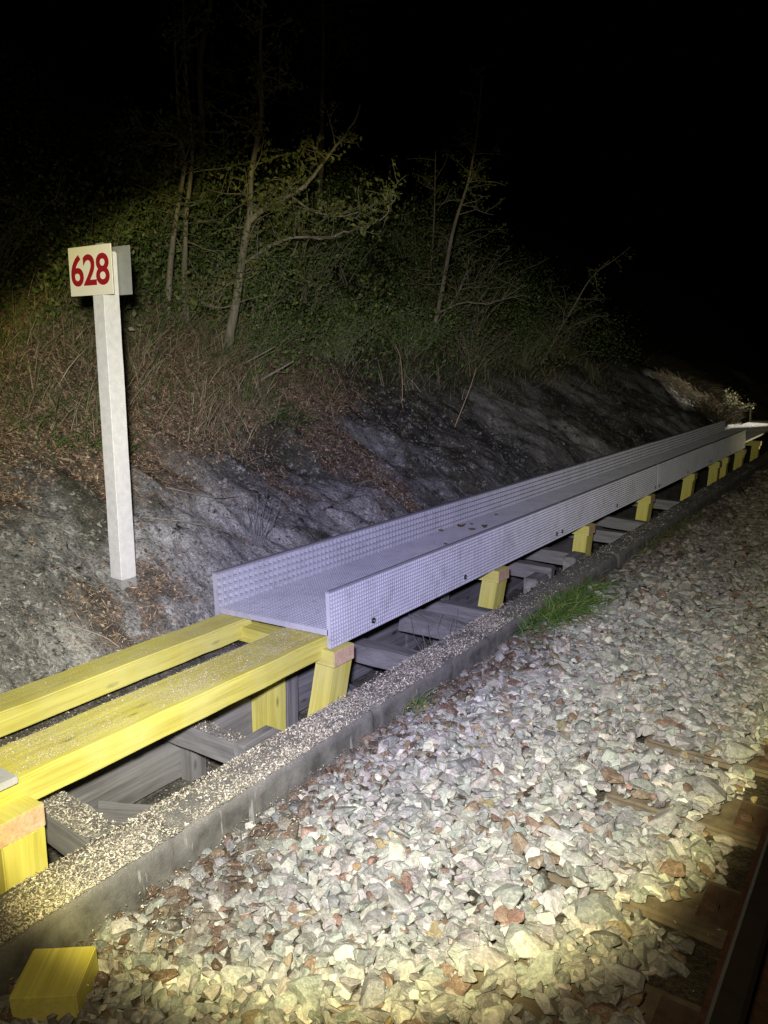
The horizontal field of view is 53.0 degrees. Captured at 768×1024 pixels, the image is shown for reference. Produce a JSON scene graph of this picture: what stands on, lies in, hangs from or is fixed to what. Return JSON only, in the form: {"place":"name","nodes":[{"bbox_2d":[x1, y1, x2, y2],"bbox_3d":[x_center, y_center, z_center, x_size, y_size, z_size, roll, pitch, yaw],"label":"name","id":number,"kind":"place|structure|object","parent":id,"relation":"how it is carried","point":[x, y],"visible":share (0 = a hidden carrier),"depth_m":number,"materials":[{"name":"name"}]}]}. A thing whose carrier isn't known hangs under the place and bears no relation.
{"place":"outdoors","nodes":[
{"label":"outdoors","id":0,"kind":"place"},
{"bbox_2d":[0,60,767,1023],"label":"ground","id":1,"kind":"structure","parent":0,"point":[722,336],"depth_m":7.31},
{"bbox_2d":[0,795,47,894],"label":"timber trestle","id":2,"kind":"object","parent":1,"relation":"on","point":[23,853],"visible":0.44,"depth_m":2.53,"materials":[{"name":"yellow wood"}]},
{"bbox_2d":[0,160,80,291],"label":"shrub","id":3,"kind":"object","parent":1,"relation":"on","point":[9,233],"visible":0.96,"depth_m":6.18,"materials":[{"name":"green plant"}]},
{"bbox_2d":[0,183,166,270],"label":"shrub","id":4,"kind":"object","parent":1,"relation":"on","point":[62,223],"visible":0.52,"depth_m":6.99,"materials":[{"name":"green plant"}]},
{"bbox_2d":[68,243,136,589],"bbox_3d":[-1.458,-0.285,4.132,0.353,2.200,0.123,8,14,34],"label":"kilometre post","id":5,"kind":"object","parent":1,"relation":"on","point":[100,274],"visible":0.89,"depth_m":4.00,"materials":[{"name":"white paint"}]},
{"bbox_2d":[76,626,128,646],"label":"twig","id":6,"kind":"object","parent":1,"relation":"on","point":[99,635],"visible":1,"depth_m":3.84,"materials":[{"name":"brown wood"}]},
{"bbox_2d":[46,739,181,851],"bbox_3d":[-1.213,1.155,3.342,0.040,0.370,0.815,8,14,34],"label":"trench plank","id":7,"kind":"object","parent":1,"relation":"on","point":[135,776],"visible":0.23,"depth_m":3.44,"materials":[{"name":"grey wood"}]},
{"bbox_2d":[97,801,153,825],"bbox_3d":[-0.989,1.277,3.237,0.420,0.033,0.104,12,25,-19],"label":"broken board","id":8,"kind":"object","parent":1,"relation":"on","point":[119,813],"visible":0.3,"depth_m":3.20,"materials":[{"name":"grey wood"}]},
{"bbox_2d":[121,0,239,317],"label":"slender tree","id":9,"kind":"object","parent":1,"relation":"on","point":[176,226],"visible":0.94,"depth_m":7.28,"materials":[{"name":"green plant"}]},
{"bbox_2d":[142,516,227,532],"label":"twig","id":10,"kind":"object","parent":1,"relation":"on","point":[181,521],"visible":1,"depth_m":4.72,"materials":[{"name":"brown wood"}]},
{"bbox_2d":[83,109,296,254],"bbox_3d":[-2.212,-3.638,8.946,2.392,1.465,1.926,12,8,-17],"label":"shrub","id":11,"kind":"object","parent":1,"relation":"on","point":[138,169],"visible":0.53,"depth_m":8.93,"materials":[{"name":"green plant"}]},
{"bbox_2d":[126,0,255,322],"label":"slender tree","id":12,"kind":"object","parent":1,"relation":"on","point":[202,197],"visible":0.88,"depth_m":7.51,"materials":[{"name":"green plant"}]},
{"bbox_2d":[180,718,205,780],"bbox_3d":[-0.912,1.108,3.673,0.082,0.480,0.099,8,14,34],"label":"trench stud","id":13,"kind":"object","parent":1,"relation":"on","point":[193,765],"visible":0.25,"depth_m":3.65,"materials":[{"name":"grey wood"}]},
{"bbox_2d":[165,487,238,502],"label":"twig","id":14,"kind":"object","parent":1,"relation":"on","point":[200,495],"visible":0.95,"depth_m":5.13,"materials":[{"name":"brown wood"}]},
{"bbox_2d":[165,0,269,213],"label":"slope tree","id":15,"kind":"object","parent":1,"relation":"on","point":[200,59],"visible":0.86,"depth_m":9.96,"materials":[{"name":"green plant"}]},
{"bbox_2d":[142,219,307,323],"bbox_3d":[-1.613,-2.500,8.120,1.605,1.221,1.993,0,26,-2],"label":"shrub","id":16,"kind":"object","parent":1,"relation":"on","point":[284,264],"visible":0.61,"depth_m":8.19,"materials":[{"name":"green plant"}]},
{"bbox_2d":[204,695,252,761],"bbox_3d":[-0.767,1.042,3.979,0.040,0.376,0.735,8,14,34],"label":"trench plank","id":17,"kind":"object","parent":1,"relation":"on","point":[236,716],"visible":0.06,"depth_m":3.96,"materials":[{"name":"grey wood"}]},
{"bbox_2d":[233,489,284,546],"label":"dry weed","id":18,"kind":"object","parent":1,"relation":"on","point":[255,534],"visible":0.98,"depth_m":5.11,"materials":[{"name":"plant"}]},
{"bbox_2d":[243,345,274,363],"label":"fallen branch","id":19,"kind":"object","parent":1,"relation":"on","point":[255,357],"visible":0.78,"depth_m":7.38,"materials":[{"name":"wood"}]},
{"bbox_2d":[227,307,312,358],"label":"shrub","id":20,"kind":"object","parent":1,"relation":"on","point":[269,330],"visible":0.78,"depth_m":7.82,"materials":[{"name":"green plant"}]},
{"bbox_2d":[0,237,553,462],"bbox_3d":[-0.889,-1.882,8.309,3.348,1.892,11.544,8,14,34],"label":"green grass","id":21,"kind":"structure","parent":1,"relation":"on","point":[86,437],"depth_m":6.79,"materials":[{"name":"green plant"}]},
{"bbox_2d":[260,361,293,381],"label":"fallen branch","id":22,"kind":"object","parent":1,"relation":"on","point":[272,373],"visible":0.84,"depth_m":7.25,"materials":[{"name":"wood"}]},
{"bbox_2d":[0,287,559,660],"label":"leaf litter","id":23,"kind":"object","parent":1,"relation":"on","point":[129,414],"visible":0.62,"depth_m":5.90,"materials":[{"name":"brown plant"}]},
{"bbox_2d":[157,0,405,350],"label":"hazel tree","id":24,"kind":"object","parent":1,"relation":"on","point":[278,205],"visible":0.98,"depth_m":7.48,"materials":[{"name":"green plant"}]},
{"bbox_2d":[195,209,375,309],"bbox_3d":[-1.141,-3.153,9.760,2.310,1.262,2.575,-13,10,8],"label":"shrub","id":25,"kind":"object","parent":1,"relation":"on","point":[315,271],"visible":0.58,"depth_m":9.59,"materials":[{"name":"green plant"}]},
{"bbox_2d":[285,671,297,729],"bbox_3d":[-0.529,1.000,4.218,0.081,0.480,0.098,8,14,34],"label":"trench stud","id":26,"kind":"object","parent":1,"relation":"on","point":[291,680],"visible":0.32,"depth_m":4.19,"materials":[{"name":"grey wood"}]},
{"bbox_2d":[264,160,328,316],"bbox_3d":[-0.953,-2.949,8.664,0.668,1.943,0.746,8,14,34],"label":"sapling","id":27,"kind":"object","parent":1,"relation":"on","point":[295,251],"visible":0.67,"depth_m":8.68,"materials":[{"name":"green plant"}]},
{"bbox_2d":[240,620,353,732],"bbox_3d":[-0.605,1.014,4.186,0.875,0.738,0.336,8,14,34],"label":"timber trestle","id":28,"kind":"object","parent":1,"relation":"on","point":[331,676],"visible":0.36,"depth_m":3.99,"materials":[{"name":"yellow wood"}]},
{"bbox_2d":[0,614,251,736],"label":"timber beam","id":29,"kind":"structure","parent":28,"relation":"on","point":[36,705],"depth_m":3.58,"materials":[{"name":"yellow wood"}]},
{"bbox_2d":[0,627,327,806],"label":"timber beam","id":30,"kind":"structure","parent":28,"relation":"on","point":[107,747],"depth_m":3.10,"materials":[{"name":"yellow wood"}]},
{"bbox_2d":[0,767,17,790],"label":"grating panel","id":31,"kind":"object","parent":30,"relation":"on","point":[8,779],"visible":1,"depth_m":2.54,"materials":[{"name":"grey metal"}]},
{"bbox_2d":[255,0,370,227],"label":"slope tree","id":32,"kind":"object","parent":1,"relation":"on","point":[323,19],"visible":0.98,"depth_m":12.28,"materials":[{"name":"green plant"}]},
{"bbox_2d":[0,214,643,465],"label":"dry grass","id":33,"kind":"structure","parent":1,"relation":"on","point":[96,396],"depth_m":6.62,"materials":[{"name":"brown plant"}]},
{"bbox_2d":[2,377,654,864],"bbox_3d":[1.065,-0.381,7.827,2.806,1.787,13.000,8,14,34],"label":"rock rubble","id":34,"kind":"object","parent":1,"relation":"on","point":[48,633],"visible":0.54,"depth_m":5.79,"materials":[{"name":"stone"}]},
{"bbox_2d":[0,41,671,394],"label":"undergrowth","id":35,"kind":"object","parent":1,"relation":"on","point":[145,245],"visible":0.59,"depth_m":9.96,"materials":[{"name":"green plant"}]},
{"bbox_2d":[284,305,389,362],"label":"shrub","id":36,"kind":"object","parent":1,"relation":"on","point":[344,342],"visible":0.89,"depth_m":8.38,"materials":[{"name":"green plant"}]},
{"bbox_2d":[271,169,419,285],"bbox_3d":[-0.566,-4.026,11.404,2.006,1.526,2.492,4,-2,18],"label":"shrub","id":37,"kind":"object","parent":1,"relation":"on","point":[374,247],"visible":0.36,"depth_m":11.14,"materials":[{"name":"green plant"}]},
{"bbox_2d":[297,616,404,711],"bbox_3d":[-0.207,0.884,4.777,0.040,0.356,1.200,8,14,34],"label":"trench plank","id":38,"kind":"object","parent":1,"relation":"on","point":[388,632],"visible":0.15,"depth_m":4.85,"materials":[{"name":"grey wood"}]},
{"bbox_2d":[346,683,358,693],"bbox_3d":[-0.160,1.019,4.338,0.400,0.032,0.125,26,5,9],"label":"broken board","id":39,"kind":"object","parent":1,"relation":"on","point":[350,687],"visible":0.07,"depth_m":4.33,"materials":[{"name":"grey wood"}]},
{"bbox_2d":[300,265,425,337],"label":"shrub","id":40,"kind":"object","parent":1,"relation":"on","point":[333,306],"visible":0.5,"depth_m":9.64,"materials":[{"name":"green plant"}]},
{"bbox_2d":[0,463,756,1020],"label":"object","id":41,"kind":"object","parent":1,"relation":"on","point":[128,843],"visible":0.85,"depth_m":2.87,"materials":[{"name":"brown wood"}]},
{"bbox_2d":[0,464,767,1023],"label":"ballast stones","id":42,"kind":"object","parent":1,"relation":"on","point":[694,662],"visible":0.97,"depth_m":2.64,"materials":[{"name":"grey gravel"}]},
{"bbox_2d":[9,946,98,1020],"bbox_3d":[-0.895,1.286,2.100,0.174,0.086,0.167,-2,14,-2],"label":"timber offcut","id":43,"kind":"object","parent":42,"relation":"on","point":[53,980],"visible":0.92,"depth_m":2.06,"materials":[{"name":"yellow wood"}]},
{"bbox_2d":[388,686,443,719],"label":"grass tuft","id":44,"kind":"object","parent":42,"relation":"on","point":[421,700],"visible":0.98,"depth_m":3.74,"materials":[{"name":"green plant"}]},
{"bbox_2d":[506,570,631,667],"bbox_3d":[1.205,0.622,5.079,0.748,0.138,2.175,8,14,34],"label":"grass tuft","id":45,"kind":"object","parent":42,"relation":"on","point":[557,608],"visible":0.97,"depth_m":5.10,"materials":[{"name":"green plant"}]},
{"bbox_2d":[613,507,707,568],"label":"grass tuft","id":46,"kind":"object","parent":42,"relation":"on","point":[668,531],"visible":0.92,"depth_m":7.43,"materials":[{"name":"green plant"}]},
{"bbox_2d":[0,451,767,994],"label":"concrete kerb","id":47,"kind":"structure","parent":1,"relation":"on","point":[74,921],"depth_m":2.97,"materials":[{"name":"grey concrete"}]},
{"bbox_2d":[37,790,117,856],"bbox_3d":[-1.176,1.136,2.821,0.603,0.129,0.132,9,14,35],"label":"timber tie","id":48,"kind":"object","parent":47,"relation":"attached to","point":[64,839],"visible":0.33,"depth_m":2.73,"materials":[{"name":"grey wood"}]},
{"bbox_2d":[161,720,281,763],"bbox_3d":[-0.740,1.002,3.441,0.603,0.153,0.200,8,14,34],"label":"timber tie","id":49,"kind":"object","parent":47,"relation":"attached to","point":[222,749],"visible":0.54,"depth_m":3.37,"materials":[{"name":"grey wood"}]},
{"bbox_2d":[347,637,422,669],"bbox_3d":[0.005,0.848,4.404,0.654,0.161,0.351,8,14,34],"label":"timber tie","id":50,"kind":"object","parent":47,"relation":"attached to","point":[378,654],"visible":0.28,"depth_m":4.46,"materials":[{"name":"grey wood"}]},
{"bbox_2d":[398,608,473,639],"bbox_3d":[0.355,0.731,4.946,0.518,0.208,0.164,3,12,10],"label":"timber tie","id":51,"kind":"object","parent":47,"relation":"attached to","point":[425,620],"visible":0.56,"depth_m":4.91,"materials":[{"name":"grey wood"}]},
{"bbox_2d":[421,598,495,619],"bbox_3d":[0.521,0.682,5.240,0.563,0.126,0.093,7,13,28],"label":"timber tie","id":52,"kind":"object","parent":47,"relation":"attached to","point":[464,610],"visible":0.4,"depth_m":5.22,"materials":[{"name":"grey wood"}]},
{"bbox_2d":[503,559,554,594],"bbox_3d":[1.026,0.480,5.931,0.586,0.152,0.592,8,14,34],"label":"timber tie","id":53,"kind":"object","parent":47,"relation":"attached to","point":[533,573],"visible":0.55,"depth_m":6.04,"materials":[{"name":"grey wood"}]},
{"bbox_2d":[521,546,585,569],"bbox_3d":[1.387,0.379,6.445,0.584,0.153,0.366,8,14,34],"label":"timber tie","id":54,"kind":"object","parent":47,"relation":"attached to","point":[565,558],"visible":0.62,"depth_m":6.50,"materials":[{"name":"grey wood"}]},
{"bbox_2d":[566,528,626,542],"bbox_3d":[2.044,0.218,7.396,0.567,0.121,0.104,7,13,28],"label":"timber tie","id":55,"kind":"object","parent":47,"relation":"attached to","point":[604,535],"visible":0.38,"depth_m":7.31,"materials":[{"name":"grey wood"}]},
{"bbox_2d":[591,515,646,530],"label":"timber tie","id":56,"kind":"object","parent":47,"relation":"attached to","point":[619,523],"visible":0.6,"depth_m":7.88,"materials":[{"name":"grey wood"}]},
{"bbox_2d":[630,498,680,509],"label":"timber tie","id":57,"kind":"object","parent":47,"relation":"attached to","point":[661,503],"visible":0.41,"depth_m":8.93,"materials":[{"name":"grey wood"}]},
{"bbox_2d":[212,496,558,648],"bbox_3d":[0.240,0.276,5.308,0.846,0.299,2.996,5,12,34],"label":"cable trough","id":58,"kind":"object","parent":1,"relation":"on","point":[339,589],"visible":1,"depth_m":4.81,"materials":[{"name":"grey metal"}]},
{"bbox_2d":[395,345,402,402],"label":"dry stalk","id":59,"kind":"object","parent":1,"relation":"on","point":[402,378],"visible":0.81,"depth_m":8.30,"materials":[{"name":"brown plant"}]},
{"bbox_2d":[359,303,459,362],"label":"shrub","id":60,"kind":"object","parent":1,"relation":"on","point":[419,337],"visible":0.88,"depth_m":9.65,"materials":[{"name":"green plant"}]},
{"bbox_2d":[340,183,512,276],"bbox_3d":[0.599,-5.213,14.451,3.135,1.536,2.812,-6,27,-30],"label":"shrub","id":61,"kind":"object","parent":1,"relation":"on","point":[402,237],"visible":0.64,"depth_m":14.57,"materials":[{"name":"green plant"}]},
{"bbox_2d":[409,606,456,649],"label":"dry weed","id":62,"kind":"object","parent":1,"relation":"on","point":[428,630],"visible":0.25,"depth_m":4.74,"materials":[{"name":"brown plant"}]},
{"bbox_2d":[407,141,462,282],"bbox_3d":[0.804,-4.855,13.340,1.120,2.873,1.036,8,14,34],"label":"sapling","id":63,"kind":"object","parent":1,"relation":"on","point":[443,186],"visible":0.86,"depth_m":13.31,"materials":[{"name":"green plant"}]},
{"bbox_2d":[433,592,448,645],"bbox_3d":[0.400,0.767,5.401,0.082,0.480,0.099,8,14,34],"label":"trench stud","id":64,"kind":"object","parent":1,"relation":"on","point":[443,597],"visible":0.06,"depth_m":5.36,"materials":[{"name":"grey wood"}]},
{"bbox_2d":[405,579,481,648],"bbox_3d":[0.537,0.680,5.835,0.041,0.385,1.380,8,14,34],"label":"trench plank","id":65,"kind":"object","parent":1,"relation":"on","point":[468,593],"visible":0.06,"depth_m":5.88,"materials":[{"name":"grey wood"}]},
{"bbox_2d":[401,265,522,343],"bbox_3d":[1.086,-3.069,11.830,2.359,1.147,2.077,-10,5,30],"label":"shrub","id":66,"kind":"object","parent":1,"relation":"on","point":[475,312],"visible":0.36,"depth_m":11.57,"materials":[{"name":"green plant"}]},
{"bbox_2d":[454,370,475,426],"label":"dry stalk","id":67,"kind":"object","parent":1,"relation":"on","point":[464,401],"visible":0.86,"depth_m":8.54,"materials":[{"name":"brown plant"}]},
{"bbox_2d":[406,64,534,343],"bbox_3d":[1.064,-4.253,10.738,1.703,4.322,1.676,-6,13,-28],"label":"leaning tree","id":68,"kind":"object","parent":1,"relation":"on","point":[449,252],"visible":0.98,"depth_m":10.85,"materials":[{"name":"green plant"}]},
{"bbox_2d":[393,240,547,318],"bbox_3d":[1.209,-3.871,13.124,2.788,1.356,2.454,-21,20,-24],"label":"shrub","id":69,"kind":"object","parent":1,"relation":"on","point":[470,289],"visible":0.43,"depth_m":12.97,"materials":[{"name":"green plant"}]},
{"bbox_2d":[431,314,522,369],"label":"shrub","id":70,"kind":"object","parent":1,"relation":"on","point":[476,350],"visible":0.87,"depth_m":10.85,"materials":[{"name":"green plant"}]},
{"bbox_2d":[476,566,508,609],"bbox_3d":[0.445,0.722,5.682,0.875,0.738,0.336,8,14,35],"label":"timber trestle","id":71,"kind":"object","parent":1,"relation":"on","point":[492,589],"visible":0.22,"depth_m":5.43,"materials":[{"name":"yellow wood"}]},
{"bbox_2d":[480,317,570,369],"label":"shrub","id":72,"kind":"object","parent":1,"relation":"on","point":[525,355],"visible":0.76,"depth_m":12.15,"materials":[{"name":"green plant"}]},
{"bbox_2d":[504,526,602,596],"bbox_3d":[1.672,0.361,7.451,0.041,0.366,2.580,8,14,34],"label":"trench plank","id":73,"kind":"object","parent":1,"relation":"on","point":[517,582],"visible":0.12,"depth_m":7.23,"materials":[{"name":"grey wood"}]},
{"bbox_2d":[512,303,603,364],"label":"shrub","id":74,"kind":"object","parent":1,"relation":"on","point":[568,337],"visible":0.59,"depth_m":13.59,"materials":[{"name":"green plant"}]},
{"bbox_2d":[570,523,595,556],"bbox_3d":[1.452,0.440,7.111,0.880,0.738,0.356,8,14,34],"label":"timber trestle","id":75,"kind":"object","parent":1,"relation":"on","point":[583,538],"visible":0.18,"depth_m":6.86,"materials":[{"name":"yellow wood"}]},
{"bbox_2d":[532,247,635,363],"bbox_3d":[3.364,-3.348,12.896,1.699,2.120,1.192,2,12,6],"label":"sapling","id":76,"kind":"object","parent":1,"relation":"on","point":[577,298],"visible":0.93,"depth_m":12.97,"materials":[{"name":"green plant"}]},
{"bbox_2d":[471,941,701,1023],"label":"railway sleeper","id":77,"kind":"object","parent":1,"relation":"on","point":[658,1006],"visible":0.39,"depth_m":1.94,"materials":[{"name":"brown wood"}]},
{"bbox_2d":[548,855,740,948],"bbox_3d":[1.657,1.354,1.845,2.600,0.243,0.266,8,14,34],"label":"railway sleeper","id":78,"kind":"object","parent":1,"relation":"on","point":[712,913],"visible":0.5,"depth_m":2.27,"materials":[{"name":"brown wood"}]},
{"bbox_2d":[634,494,654,521],"bbox_3d":[2.534,0.136,8.655,0.875,0.738,0.337,8,14,34],"label":"timber trestle","id":79,"kind":"object","parent":1,"relation":"on","point":[644,508],"visible":0.23,"depth_m":8.40,"materials":[{"name":"yellow wood"}]},
{"bbox_2d":[470,461,657,537],"bbox_3d":[1.904,-0.191,7.680,0.846,0.299,2.866,5,12,34],"label":"cable trough","id":80,"kind":"object","parent":79,"relation":"on","point":[578,495],"visible":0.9,"depth_m":7.44,"materials":[{"name":"grey metal"}]},
{"bbox_2d":[604,780,767,849],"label":"railway sleeper","id":81,"kind":"object","parent":1,"relation":"on","point":[740,822],"visible":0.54,"depth_m":2.73,"materials":[{"name":"brown wood"}]},
{"bbox_2d":[650,367,722,412],"bbox_3d":[6.567,-2.514,16.554,1.538,1.188,2.185,8,14,34],"label":"brush heap","id":82,"kind":"object","parent":1,"relation":"on","point":[675,383],"visible":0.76,"depth_m":16.33,"materials":[{"name":"brown plant"}]},
{"bbox_2d":[680,472,697,500],"bbox_3d":[3.640,-0.178,10.229,0.875,0.738,0.338,8,14,34],"label":"timber trestle","id":83,"kind":"object","parent":1,"relation":"on","point":[688,485],"visible":0.18,"depth_m":9.98,"materials":[{"name":"yellow wood"}]},
{"bbox_2d":[587,442,710,489],"bbox_3d":[3.473,-0.633,9.908,0.846,0.299,2.646,5,12,34],"label":"cable trough","id":84,"kind":"object","parent":83,"relation":"on","point":[625,462],"visible":0.88,"depth_m":9.74,"materials":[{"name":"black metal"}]},
{"bbox_2d":[644,735,767,777],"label":"railway sleeper","id":85,"kind":"object","parent":1,"relation":"on","point":[758,765],"visible":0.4,"depth_m":3.16,"materials":[{"name":"brown wood"}]},
{"bbox_2d":[706,461,721,485],"bbox_3d":[4.489,-0.411,11.438,0.875,0.738,0.346,8,14,33],"label":"timber trestle","id":86,"kind":"object","parent":1,"relation":"on","point":[714,471],"visible":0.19,"depth_m":11.19,"materials":[{"name":"yellow wood"}]},
{"bbox_2d":[719,456,729,478],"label":"timber trestle","id":87,"kind":"object","parent":1,"relation":"on","point":[724,467],"visible":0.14,"depth_m":11.66,"materials":[{"name":"yellow wood"}]},
{"bbox_2d":[696,817,767,1023],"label":"rail","id":88,"kind":"object","parent":1,"relation":"on","point":[737,992],"depth_m":1.91,"materials":[{"name":"metal"}]},
{"bbox_2d":[721,387,755,410],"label":"shrub","id":89,"kind":"object","parent":1,"relation":"on","point":[728,401],"visible":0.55,"depth_m":17.02,"materials":[{"name":"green plant"}]},
{"bbox_2d":[733,449,746,469],"bbox_3d":[5.570,-0.713,12.977,0.875,0.738,0.337,8,14,34],"label":"timber trestle","id":90,"kind":"object","parent":1,"relation":"on","point":[739,459],"visible":0.18,"depth_m":12.72,"materials":[{"name":"yellow wood"}]},
{"bbox_2d":[652,429,745,464],"bbox_3d":[4.949,-1.044,12.008,0.846,0.299,2.546,5,12,34],"label":"cable trough","id":91,"kind":"object","parent":90,"relation":"on","point":[681,443],"visible":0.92,"depth_m":11.90,"materials":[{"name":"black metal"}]},
{"bbox_2d":[727,411,767,430],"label":"cable trough","id":92,"kind":"object","parent":1,"relation":"on","point":[756,425],"visible":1,"depth_m":16.03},
{"bbox_2d":[745,440,761,460],"bbox_3d":[6.421,-0.959,14.187,0.875,0.738,0.336,8,14,34],"label":"timber trestle","id":93,"kind":"object","parent":1,"relation":"on","point":[755,447],"visible":0.28,"depth_m":13.94,"materials":[{"name":"yellow wood"}]},
{"bbox_2d":[695,420,767,442],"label":"cable trough","id":94,"kind":"object","parent":93,"relation":"on","point":[715,431],"visible":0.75,"depth_m":14.14,"materials":[{"name":"grey metal"}]},
{"bbox_2d":[0,0,767,308],"label":"sky","id":95,"kind":"structure","parent":0,"point":[641,126],"materials":[{"name":"black"}]},
{"bbox_2d":[636,353,765,426],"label":"lit grass","id":96,"kind":"structure","parent":0,"point":[696,378],"depth_m":17.40,"materials":[{"name":"beige plant"}]}
]}

